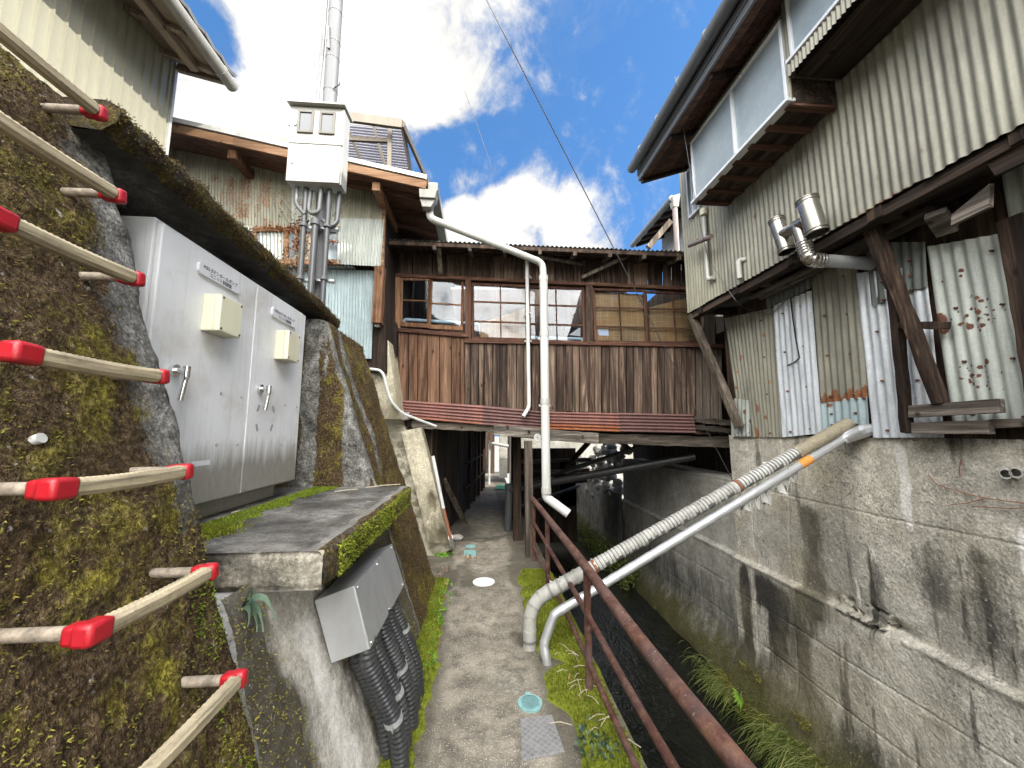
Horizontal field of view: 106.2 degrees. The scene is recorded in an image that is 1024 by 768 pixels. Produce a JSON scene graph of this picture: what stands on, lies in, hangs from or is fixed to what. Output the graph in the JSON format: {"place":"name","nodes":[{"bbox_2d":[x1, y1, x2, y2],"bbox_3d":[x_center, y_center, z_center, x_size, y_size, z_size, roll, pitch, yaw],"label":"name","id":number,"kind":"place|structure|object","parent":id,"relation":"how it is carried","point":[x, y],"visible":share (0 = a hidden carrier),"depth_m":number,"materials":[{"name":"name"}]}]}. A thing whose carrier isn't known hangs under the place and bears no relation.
{"place":"outdoors","nodes":[
{"label":"outdoors","id":0,"kind":"place"},
{"bbox_2d":[0,0,238,154],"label":"cream house","id":1,"kind":"structure","parent":0,"point":[133,57],"depth_m":3.67,"materials":[{"name":"metal"}]},
{"bbox_2d":[214,437,508,767],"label":"ground","id":2,"kind":"structure","parent":0,"point":[226,625],"depth_m":7.14,"materials":[{"name":"concrete"}]},
{"bbox_3d":[0.317,3.231,6.197,0.036,1.596,19.000,1,-7,-4],"label":"bank wall","id":3,"kind":"object","parent":2,"relation":"on","visible":0},
{"bbox_2d":[521,448,576,542],"bbox_3d":[0.866,2.899,10.072,1.650,2.400,0.100,1,-7,-4],"label":"back boarding","id":4,"kind":"object","parent":3,"relation":"attached to","point":[567,525],"visible":0.36,"depth_m":10.00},
{"bbox_2d":[560,462,579,505],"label":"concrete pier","id":5,"kind":"structure","parent":4,"relation":"attached to","point":[569,494],"depth_m":10.08,"materials":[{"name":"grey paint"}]},
{"bbox_2d":[173,0,721,436],"label":"sky","id":6,"kind":"structure","parent":0,"point":[601,72],"materials":[{"name":"blue"}]},
{"bbox_2d":[485,432,508,473],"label":"end wall","id":7,"kind":"structure","parent":0,"point":[489,436],"depth_m":15.17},
{"bbox_2d":[413,472,646,767],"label":"path","id":8,"kind":"structure","parent":0,"point":[474,714],"depth_m":2.77,"materials":[{"name":"concrete"}]},
{"bbox_2d":[0,47,257,767],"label":"retaining wall","id":9,"kind":"structure","parent":8,"relation":"on","point":[153,413],"depth_m":0.99,"materials":[{"name":"concrete"}]},
{"bbox_2d":[0,22,108,121],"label":"step rung","id":10,"kind":"object","parent":9,"relation":"attached to","point":[88,107],"visible":0.99,"depth_m":1.11,"materials":[{"name":"beige plastic"}]},
{"bbox_2d":[0,110,126,203],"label":"step rung","id":11,"kind":"object","parent":9,"relation":"attached to","point":[32,142],"visible":0.97,"depth_m":1.04,"materials":[{"name":"beige plastic"}]},
{"bbox_2d":[0,206,145,286],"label":"step rung","id":12,"kind":"object","parent":9,"relation":"attached to","point":[14,224],"visible":0.98,"depth_m":0.98,"materials":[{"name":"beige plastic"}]},
{"bbox_2d":[0,340,169,383],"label":"step rung","id":13,"kind":"object","parent":9,"relation":"attached to","point":[20,352],"visible":1,"depth_m":0.88,"materials":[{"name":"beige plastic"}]},
{"bbox_2d":[0,463,193,501],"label":"step rung","id":14,"kind":"object","parent":9,"relation":"attached to","point":[53,489],"visible":0.99,"depth_m":0.83,"materials":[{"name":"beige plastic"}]},
{"bbox_2d":[0,562,218,649],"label":"step rung","id":15,"kind":"object","parent":9,"relation":"attached to","point":[90,633],"visible":0.98,"depth_m":0.80,"materials":[{"name":"beige plastic"}]},
{"bbox_2d":[0,45,235,767],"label":"moss","id":16,"kind":"object","parent":9,"relation":"on","point":[68,528],"visible":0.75,"depth_m":1.00,"materials":[{"name":"green plant"}]},
{"bbox_2d":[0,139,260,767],"bbox_3d":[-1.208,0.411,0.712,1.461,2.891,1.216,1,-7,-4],"label":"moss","id":17,"kind":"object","parent":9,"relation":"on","point":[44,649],"visible":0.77,"depth_m":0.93,"materials":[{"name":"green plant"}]},
{"bbox_2d":[138,668,247,767],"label":"step rung","id":18,"kind":"object","parent":9,"relation":"attached to","point":[229,683],"visible":0.98,"depth_m":0.93,"materials":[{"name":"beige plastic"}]},
{"bbox_2d":[189,580,261,767],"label":"moss","id":19,"kind":"object","parent":9,"relation":"attached to","point":[202,633],"visible":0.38,"depth_m":1.18,"materials":[{"name":"green plant"}]},
{"bbox_2d":[221,526,418,767],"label":"plinth wall","id":20,"kind":"structure","parent":8,"relation":"on","point":[340,728],"depth_m":1.52,"materials":[{"name":"concrete"}]},
{"bbox_2d":[242,587,275,631],"bbox_3d":[-0.833,0.734,1.278,0.095,0.147,0.229,6,-9,-38],"label":"strap leaf plant","id":21,"kind":"object","parent":20,"relation":"on","point":[250,605],"visible":1,"depth_m":1.29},
{"bbox_2d":[199,486,410,593],"bbox_3d":[-1.421,0.801,2.253,1.333,0.148,1.743,1,-7,-4],"label":"concrete ledge","id":22,"kind":"object","parent":20,"relation":"on","point":[294,547],"visible":0.54,"depth_m":1.63,"materials":[{"name":"concrete"}]},
{"bbox_2d":[121,216,305,518],"bbox_3d":[-1.697,0.045,2.190,0.518,1.345,1.351,1,-7,-4],"label":"control cabinet","id":23,"kind":"object","parent":22,"relation":"on","point":[227,342],"visible":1,"depth_m":1.98,"materials":[{"name":"metal"}]},
{"bbox_2d":[201,518,263,541],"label":"moss","id":24,"kind":"object","parent":22,"relation":"on","point":[217,531],"visible":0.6,"depth_m":1.74,"materials":[{"name":"green plant"}]},
{"bbox_2d":[200,486,336,534],"bbox_3d":[-1.427,0.733,2.282,0.231,0.032,1.698,1,-7,-4],"label":"moss","id":25,"kind":"object","parent":22,"relation":"on","point":[262,507],"visible":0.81,"depth_m":2.27,"materials":[{"name":"green plant"}]},
{"bbox_2d":[336,488,411,576],"bbox_3d":[-0.776,0.820,2.365,0.042,0.154,1.616,1,-7,-4],"label":"moss","id":26,"kind":"object","parent":22,"relation":"on","point":[383,522],"visible":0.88,"depth_m":1.99,"materials":[{"name":"green plant"}]},
{"bbox_2d":[220,529,419,767],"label":"moss","id":27,"kind":"object","parent":20,"relation":"on","point":[252,630],"visible":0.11,"depth_m":1.35,"materials":[{"name":"green plant"}]},
{"bbox_2d":[315,544,403,662],"bbox_3d":[-0.786,1.123,2.084,0.264,0.324,0.720,1,-7,-4],"label":"cable box","id":28,"kind":"object","parent":20,"relation":"attached to","point":[355,602],"visible":1,"depth_m":1.79,"materials":[{"name":"metal"}]},
{"bbox_2d":[349,654,390,760],"bbox_3d":[-0.688,1.569,1.899,0.094,0.701,0.272,-6,-9,40],"label":"flexible conduit","id":29,"kind":"object","parent":28,"relation":"attached to","point":[383,742],"visible":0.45,"depth_m":1.88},
{"bbox_2d":[357,636,408,767],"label":"flexible conduit","id":30,"kind":"object","parent":28,"relation":"attached to","point":[378,687],"visible":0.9,"depth_m":1.80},
{"bbox_2d":[376,628,411,750],"bbox_3d":[-0.613,1.564,1.956,0.087,0.723,0.273,-6,-9,42],"label":"flexible conduit","id":31,"kind":"object","parent":28,"relation":"attached to","point":[388,670],"visible":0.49,"depth_m":1.94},
{"bbox_2d":[381,609,418,730],"bbox_3d":[-0.623,1.581,2.093,0.110,0.725,0.293,-6,-9,42],"label":"flexible conduit","id":32,"kind":"object","parent":28,"relation":"attached to","point":[394,652],"visible":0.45,"depth_m":2.07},
{"bbox_2d":[390,603,420,708],"bbox_3d":[-0.634,1.598,2.242,0.086,0.724,0.268,-6,-9,42],"label":"flexible conduit","id":33,"kind":"object","parent":28,"relation":"attached to","point":[402,641],"visible":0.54,"depth_m":2.23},
{"bbox_2d":[395,593,423,697],"bbox_3d":[-0.643,1.613,2.361,0.090,0.724,0.271,-6,-9,41],"label":"flexible conduit","id":34,"kind":"object","parent":28,"relation":"attached to","point":[408,636],"visible":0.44,"depth_m":2.35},
{"bbox_2d":[274,319,434,632],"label":"retaining wall","id":35,"kind":"structure","parent":8,"relation":"on","point":[353,466],"depth_m":3.22,"materials":[{"name":"concrete"}]},
{"bbox_2d":[314,0,342,298],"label":"utility pole","id":36,"kind":"object","parent":35,"relation":"on","point":[332,62],"visible":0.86,"depth_m":4.07,"materials":[{"name":"grey metal"}]},
{"bbox_2d":[286,99,352,193],"bbox_3d":[-1.923,-2.341,3.798,0.570,0.842,0.250,1,-7,-4],"label":"meter box","id":37,"kind":"object","parent":36,"relation":"attached to","point":[318,147],"visible":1,"depth_m":3.73,"materials":[{"name":"paint"}]},
{"bbox_2d":[297,187,308,282],"bbox_3d":[-2.020,-1.069,3.670,0.052,1.717,0.051,1,-7,-4],"label":"meter conduit","id":38,"kind":"object","parent":37,"relation":"attached to","point":[302,244],"visible":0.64,"depth_m":3.69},
{"bbox_2d":[286,143,341,183],"bbox_3d":[-1.910,-2.126,3.700,0.495,0.389,0.034,1,-7,-4],"label":"lower door","id":39,"kind":"structure","parent":37,"relation":"in","point":[308,163],"depth_m":3.70,"materials":[{"name":"paint"}]},
{"bbox_2d":[289,106,344,145],"bbox_3d":[-1.905,-2.522,3.748,0.505,0.392,0.036,1,-7,-4],"label":"upper door","id":40,"kind":"structure","parent":37,"relation":"in","point":[308,125],"depth_m":3.74,"materials":[{"name":"paint"}]},
{"bbox_2d":[320,188,331,304],"bbox_3d":[-1.800,-1.067,3.687,0.048,1.717,0.047,1,-7,-4],"label":"meter conduit","id":41,"kind":"object","parent":37,"relation":"attached to","point":[326,244],"visible":0.66,"depth_m":3.70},
{"bbox_2d":[299,222,339,231],"bbox_3d":[-1.894,-1.536,3.762,0.353,0.030,0.131,1,-7,-4],"label":"pole strut","id":42,"kind":"object","parent":36,"relation":"attached to","point":[334,229],"visible":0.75,"depth_m":3.76,"materials":[{"name":"metal"}]},
{"bbox_2d":[307,224,318,293],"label":"meter conduit","id":43,"kind":"object","parent":42,"relation":"attached to","point":[312,258],"visible":0.5,"depth_m":3.65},
{"bbox_2d":[283,323,435,625],"bbox_3d":[-1.575,0.855,3.679,1.730,2.728,1.206,1,-7,-4],"label":"moss","id":44,"kind":"object","parent":35,"relation":"on","point":[404,566],"visible":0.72,"depth_m":3.65,"materials":[{"name":"green plant"}]},
{"bbox_2d":[378,577,448,767],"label":"moss","id":45,"kind":"object","parent":8,"relation":"on","point":[437,666],"visible":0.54,"depth_m":2.60,"materials":[{"name":"green plant"}]},
{"bbox_2d":[385,420,453,555],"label":"rubble wall","id":46,"kind":"structure","parent":8,"relation":"on","point":[395,428],"depth_m":5.21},
{"bbox_2d":[401,427,449,544],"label":"buttress","id":47,"kind":"structure","parent":46,"relation":"attached to","point":[420,462],"depth_m":5.13,"materials":[{"name":"beige concrete"}]},
{"bbox_2d":[431,456,454,550],"bbox_3d":[-0.931,1.646,5.214,0.306,1.357,0.506,1,-7,-4],"label":"corner pipe","id":48,"kind":"object","parent":8,"relation":"on","point":[450,539],"visible":0.93,"depth_m":5.01,"materials":[{"name":"plastic"}]},
{"bbox_2d":[410,428,485,527],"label":"tunnel wall","id":49,"kind":"structure","parent":8,"relation":"on","point":[459,458],"depth_m":7.36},
{"bbox_2d":[389,238,730,447],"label":"bridge house","id":50,"kind":"structure","parent":49,"relation":"on","point":[465,377],"depth_m":5.49,"materials":[{"name":"brown wood"}]},
{"bbox_2d":[371,341,403,419],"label":"concrete block","id":51,"kind":"structure","parent":50,"relation":"attached to","point":[389,411],"depth_m":4.98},
{"bbox_2d":[168,117,454,372],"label":"rusty iron house","id":52,"kind":"structure","parent":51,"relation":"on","point":[236,170],"depth_m":4.88,"materials":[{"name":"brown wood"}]},
{"bbox_2d":[252,227,341,265],"bbox_3d":[-2.721,-1.743,4.854,1.110,0.541,0.050,1,-7,-4],"label":"window","id":53,"kind":"structure","parent":52,"relation":"in","point":[272,238],"depth_m":4.84,"materials":[{"name":"brown glass"}]},
{"bbox_2d":[250,179,350,271],"bbox_3d":[-2.719,-1.994,4.830,1.296,1.382,0.067,1,-7,-4],"label":"withered ivy","id":54,"kind":"object","parent":52,"relation":"attached to","point":[297,238],"visible":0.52,"depth_m":4.82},
{"bbox_2d":[348,112,429,181],"bbox_3d":[-2.751,-4.275,7.166,2.244,1.609,1.635,1,-7,-4],"label":"terrace frame","id":55,"kind":"object","parent":52,"relation":"on","point":[385,140],"visible":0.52,"depth_m":7.49,"materials":[{"name":"brown metal"}]},
{"bbox_2d":[370,368,436,427],"bbox_3d":[-1.417,0.186,4.999,0.975,0.752,0.136,4,-8,-32],"label":"white conduit","id":56,"kind":"object","parent":52,"relation":"attached to","point":[394,404],"visible":0.96,"depth_m":4.87,"materials":[{"name":"plastic"}]},
{"bbox_2d":[419,182,454,286],"bbox_3d":[-1.133,-2.099,6.196,0.217,0.335,3.230,1,-7,-4],"label":"eave gutter","id":57,"kind":"object","parent":52,"relation":"attached to","point":[430,199],"visible":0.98,"depth_m":4.67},
{"bbox_2d":[426,210,570,516],"bbox_3d":[-0.183,-0.262,4.826,1.867,3.823,0.263,2,-7,-15],"label":"downpipe","id":58,"kind":"object","parent":57,"relation":"attached to","point":[548,498],"visible":0.98,"depth_m":4.95,"materials":[{"name":"grey plastic"}]},
{"bbox_2d":[400,278,430,327],"bbox_3d":[-1.413,-1.180,5.595,0.441,0.751,0.036,0,-7,0],"label":"window","id":59,"kind":"structure","parent":50,"relation":"in","point":[403,324],"depth_m":5.58,"materials":[{"name":"brown wood"}]},
{"bbox_2d":[428,279,463,330],"bbox_3d":[-0.965,-1.171,5.628,0.507,0.797,0.036,0,-7,0],"label":"window","id":60,"kind":"structure","parent":50,"relation":"in","point":[439,327],"depth_m":5.60,"materials":[{"name":"orange wood"}]},
{"bbox_2d":[403,318,582,340],"bbox_3d":[-0.267,-0.806,5.673,2.711,0.343,0.052,0,-7,0],"label":"indoor pipe","id":61,"kind":"object","parent":50,"relation":"attached to","point":[478,325],"visible":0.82,"depth_m":5.66,"materials":[{"name":"plastic"}]},
{"bbox_2d":[471,283,525,339],"bbox_3d":[-0.167,-1.037,5.587,0.853,0.890,0.036,0,-7,0],"label":"window","id":62,"kind":"structure","parent":50,"relation":"in","point":[472,284],"depth_m":5.59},
{"bbox_2d":[480,308,525,337],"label":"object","id":63,"kind":"object","parent":50,"relation":"hanging from","point":[510,330],"visible":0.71,"depth_m":5.65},
{"bbox_2d":[521,260,531,417],"bbox_3d":[0.198,-0.725,5.433,0.187,2.405,0.086,6,-9,-38],"label":"thin vent pipe","id":64,"kind":"object","parent":50,"relation":"attached to","point":[527,340],"visible":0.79,"depth_m":5.42,"materials":[{"name":"plastic"}]},
{"bbox_2d":[529,286,584,340],"bbox_3d":[0.646,-1.004,5.619,0.838,0.890,0.036,0,-7,0],"label":"window","id":65,"kind":"structure","parent":50,"relation":"in","point":[530,287],"depth_m":5.63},
{"bbox_2d":[595,291,644,340],"bbox_3d":[1.600,-0.961,5.646,0.805,0.840,0.016,0,-7,0],"label":"bamboo blind","id":66,"kind":"object","parent":50,"relation":"attached to","point":[610,317],"visible":0.73,"depth_m":5.65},
{"bbox_2d":[593,288,647,342],"bbox_3d":[1.571,-0.979,5.592,0.791,0.858,0.036,0,-7,0],"label":"window","id":67,"kind":"structure","parent":50,"relation":"in","point":[594,289],"depth_m":5.59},
{"bbox_2d":[646,291,701,343],"bbox_3d":[2.373,-0.965,5.627,0.857,0.824,0.036,0,-7,0],"label":"window","id":68,"kind":"structure","parent":50,"relation":"in","point":[647,292],"depth_m":5.61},
{"bbox_2d":[649,298,699,340],"bbox_3d":[2.432,-0.952,5.691,0.828,0.813,0.016,0,-7,0],"label":"bamboo blind","id":69,"kind":"object","parent":50,"relation":"hanging from","point":[661,318],"visible":0.55,"depth_m":5.68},
{"bbox_2d":[630,193,723,333],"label":"house","id":70,"kind":"structure","parent":50,"relation":"attached to","point":[664,223],"depth_m":7.66,"materials":[{"name":"metal"}]},
{"bbox_2d":[443,477,467,524],"bbox_3d":[-0.967,2.020,6.535,0.100,0.939,0.905,-2,-7,19],"label":"leaning plank","id":71,"kind":"object","parent":8,"relation":"on","point":[456,505],"visible":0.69,"depth_m":6.50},
{"bbox_2d":[499,436,506,477],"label":"gate pillar","id":72,"kind":"structure","parent":8,"relation":"on","point":[502,460],"depth_m":13.79,"materials":[{"name":"paint"}]},
{"bbox_2d":[491,669,524,693],"bbox_3d":[-0.028,1.971,2.558,0.230,0.016,0.277,1,-7,-4],"label":"cement patch","id":73,"kind":"object","parent":8,"relation":"on","point":[508,680],"visible":1,"depth_m":2.54,"materials":[{"name":"concrete"}]},
{"bbox_2d":[377,568,643,767],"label":"moss","id":74,"kind":"object","parent":8,"relation":"on","point":[541,572],"visible":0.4,"depth_m":2.61,"materials":[{"name":"green plant"}]},
{"bbox_2d":[513,437,520,540],"bbox_3d":[0.080,1.600,5.975,0.120,1.620,0.100,1,-7,-4],"label":"support post","id":75,"kind":"object","parent":8,"relation":"on","point":[516,488],"visible":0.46,"depth_m":5.92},
{"bbox_2d":[524,441,532,557],"bbox_3d":[0.227,1.545,5.200,0.115,1.542,0.124,1,-7,-4],"label":"support post","id":76,"kind":"object","parent":8,"relation":"on","point":[528,469],"visible":0.79,"depth_m":5.16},
{"bbox_2d":[518,692,541,712],"bbox_3d":[0.109,1.944,2.350,0.146,0.014,0.173,1,-7,-4],"label":"valve cover","id":77,"kind":"object","parent":8,"relation":"on","point":[528,702],"visible":1,"depth_m":2.33,"materials":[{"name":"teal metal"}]},
{"bbox_2d":[520,715,564,761],"bbox_3d":[0.152,1.917,2.086,0.224,0.020,0.293,1,-7,-4],"label":"checker plate","id":78,"kind":"object","parent":8,"relation":"on","point":[540,737],"visible":1,"depth_m":2.06,"materials":[{"name":"metal"}]},
{"bbox_2d":[518,569,646,767],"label":"moss","id":79,"kind":"object","parent":8,"relation":"on","point":[556,701],"visible":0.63,"depth_m":2.37,"materials":[{"name":"green plant"}]},
{"bbox_2d":[574,715,623,762],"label":"ivy leaves","id":80,"kind":"object","parent":79,"relation":"on","point":[596,736],"visible":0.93,"depth_m":1.98,"materials":[{"name":"green plant"}]},
{"bbox_2d":[504,452,695,530],"bbox_3d":[1.324,1.744,6.137,3.011,1.338,0.138,-2,-7,15],"label":"black drain","id":81,"kind":"object","parent":8,"relation":"on","point":[652,463],"visible":0.98,"depth_m":6.12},
{"bbox_2d":[530,496,755,767],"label":"railing","id":82,"kind":"object","parent":8,"relation":"on","point":[727,750],"visible":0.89,"depth_m":1.76,"materials":[{"name":"metal"}]},
{"bbox_2d":[522,418,855,651],"bbox_3d":[1.500,1.173,3.123,2.848,1.792,0.125,0,-7,-3],"label":"wrapped pipe","id":83,"kind":"object","parent":8,"relation":"on","point":[539,598],"visible":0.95,"depth_m":3.09,"materials":[{"name":"grey plastic"}]},
{"bbox_2d":[540,424,872,665],"bbox_3d":[1.597,1.183,3.003,2.806,1.742,0.216,1,-7,-4],"label":"foil pipe","id":84,"kind":"object","parent":8,"relation":"on","point":[786,475],"visible":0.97,"depth_m":3.05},
{"bbox_2d":[577,476,622,565],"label":"canal wall","id":85,"kind":"structure","parent":0,"point":[602,512],"depth_m":10.19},
{"bbox_2d":[579,444,633,497],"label":"stone wall","id":86,"kind":"structure","parent":85,"relation":"on","point":[604,481],"depth_m":9.86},
{"bbox_2d":[537,529,796,767],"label":"canal water","id":87,"kind":"structure","parent":0,"point":[687,744],"depth_m":4.69,"materials":[{"name":"liquid"}]},
{"bbox_2d":[509,437,632,517],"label":"wall","id":88,"kind":"structure","parent":87,"relation":"in","point":[588,452],"depth_m":12.63,"materials":[{"name":"paint"}]},
{"bbox_2d":[577,524,640,589],"bbox_3d":[2.184,3.949,9.054,0.657,0.557,3.651,1,-7,-4],"label":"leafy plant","id":89,"kind":"object","parent":87,"relation":"in","point":[610,567],"visible":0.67,"depth_m":9.11,"materials":[{"name":"green plant"}]},
{"bbox_2d":[684,656,756,721],"bbox_3d":[2.363,3.498,4.444,0.618,0.344,1.074,1,-7,-4],"label":"grass tuft","id":90,"kind":"object","parent":87,"relation":"in","point":[718,685],"visible":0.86,"depth_m":4.42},
{"bbox_2d":[721,697,783,767],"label":"grass tuft","id":91,"kind":"object","parent":87,"relation":"in","point":[756,727],"visible":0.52,"depth_m":3.81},
{"bbox_2d":[727,699,831,767],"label":"grass tuft","id":92,"kind":"object","parent":87,"relation":"in","point":[785,745],"visible":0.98,"depth_m":3.44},
{"bbox_2d":[614,459,738,674],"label":"canal wall","id":93,"kind":"structure","parent":0,"point":[685,589],"depth_m":5.88,"materials":[{"name":"concrete"}]},
{"bbox_2d":[726,435,1023,767],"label":"canal wall","id":94,"kind":"structure","parent":0,"point":[879,588],"depth_m":3.00,"materials":[{"name":"concrete"}]},
{"bbox_2d":[486,0,740,495],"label":"cable","id":95,"kind":"object","parent":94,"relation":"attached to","point":[598,218],"visible":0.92,"depth_m":3.17,"materials":[{"name":"grey metal"}]},
{"bbox_2d":[714,660,826,767],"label":"moss","id":96,"kind":"object","parent":94,"relation":"attached to","point":[760,712],"visible":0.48,"depth_m":3.90,"materials":[{"name":"green plant"}]},
{"bbox_2d":[627,0,1023,472],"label":"iron clad building","id":97,"kind":"structure","parent":94,"relation":"on","point":[901,122],"depth_m":2.99,"materials":[{"name":"metal"}]},
{"bbox_2d":[533,445,645,480],"bbox_3d":[1.448,1.547,7.454,2.223,0.832,0.070,-2,-7,19],"label":"under pipe","id":98,"kind":"object","parent":97,"relation":"attached to","point":[596,460],"visible":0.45,"depth_m":7.38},
{"bbox_2d":[685,165,700,218],"bbox_3d":[2.360,-2.532,5.015,0.038,0.678,0.244,1,-7,-4],"label":"side window","id":99,"kind":"structure","parent":97,"relation":"in","point":[692,210],"depth_m":5.07,"materials":[{"name":"white metal"}]},
{"bbox_2d":[700,207,714,280],"bbox_3d":[2.361,-1.691,4.652,0.090,0.936,0.138,1,-7,-4],"label":"vent pipe","id":100,"kind":"object","parent":97,"relation":"attached to","point":[703,212],"visible":1,"depth_m":4.66,"materials":[{"name":"grey plastic"}]},
{"bbox_2d":[687,313,743,428],"bbox_3d":[2.581,-0.203,4.910,0.119,1.544,0.594,7,-10,-44],"label":"brace","id":101,"kind":"object","parent":97,"relation":"attached to","point":[722,387],"visible":0.98,"depth_m":4.85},
{"bbox_2d":[768,192,875,269],"bbox_3d":[2.553,-1.209,3.181,0.682,0.596,0.580,1,-7,-4],"label":"flue outlet","id":102,"kind":"object","parent":97,"relation":"attached to","point":[807,227],"visible":1,"depth_m":3.04,"materials":[{"name":"metal"}]},
{"bbox_2d":[862,229,887,288],"bbox_3d":[2.713,-0.983,2.842,0.204,0.585,0.082,-3,-7,20],"label":"brace","id":103,"kind":"object","parent":97,"relation":"attached to","point":[870,243],"visible":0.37,"depth_m":2.84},
{"bbox_2d":[886,289,913,432],"bbox_3d":[2.815,-0.214,2.788,0.082,1.133,0.176,-4,-8,31],"label":"post","id":104,"kind":"object","parent":97,"relation":"attached to","point":[901,367],"visible":0.69,"depth_m":2.77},
{"bbox_2d":[905,420,995,433],"bbox_3d":[2.882,0.289,2.555,0.050,0.085,0.466,1,-7,-4],"label":"plank","id":105,"kind":"object","parent":104,"relation":"attached to","point":[969,427],"visible":0.94,"depth_m":2.49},
{"bbox_2d":[908,399,1005,417],"bbox_3d":[2.858,0.163,2.498,0.050,0.096,0.492,1,-7,-4],"label":"plank","id":106,"kind":"object","parent":104,"relation":"attached to","point":[985,406],"visible":1,"depth_m":2.44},
{"bbox_2d":[869,224,949,404],"bbox_3d":[2.761,-0.556,2.712,0.318,1.416,0.098,-6,-9,40],"label":"brace","id":107,"kind":"object","parent":97,"relation":"attached to","point":[928,370],"visible":0.83,"depth_m":2.66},
{"bbox_2d":[995,212,1023,389],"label":"post","id":108,"kind":"object","parent":97,"relation":"attached to","point":[1010,231],"visible":1,"depth_m":2.21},
{"bbox_2d":[990,418,1023,428],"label":"plank","id":109,"kind":"object","parent":108,"relation":"attached to","point":[1009,423],"visible":0.75,"depth_m":2.28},
{"bbox_3d":[-2.118,0.114,2.319,0.140,1.640,2.250,1,-7,-4],"label":"recess wall","id":110,"kind":"object","parent":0,"visible":0},
{"bbox_2d":[62,96,339,328],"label":"canopy slab","id":111,"kind":"structure","parent":110,"relation":"on","point":[146,182],"depth_m":1.72,"materials":[{"name":"concrete"}]},
{"bbox_2d":[101,98,340,327],"bbox_3d":[-1.608,-0.766,2.538,0.254,0.128,2.591,1,-7,-9],"label":"moss","id":112,"kind":"object","parent":111,"relation":"on","point":[220,205],"visible":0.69,"depth_m":1.81,"materials":[{"name":"green plant"}]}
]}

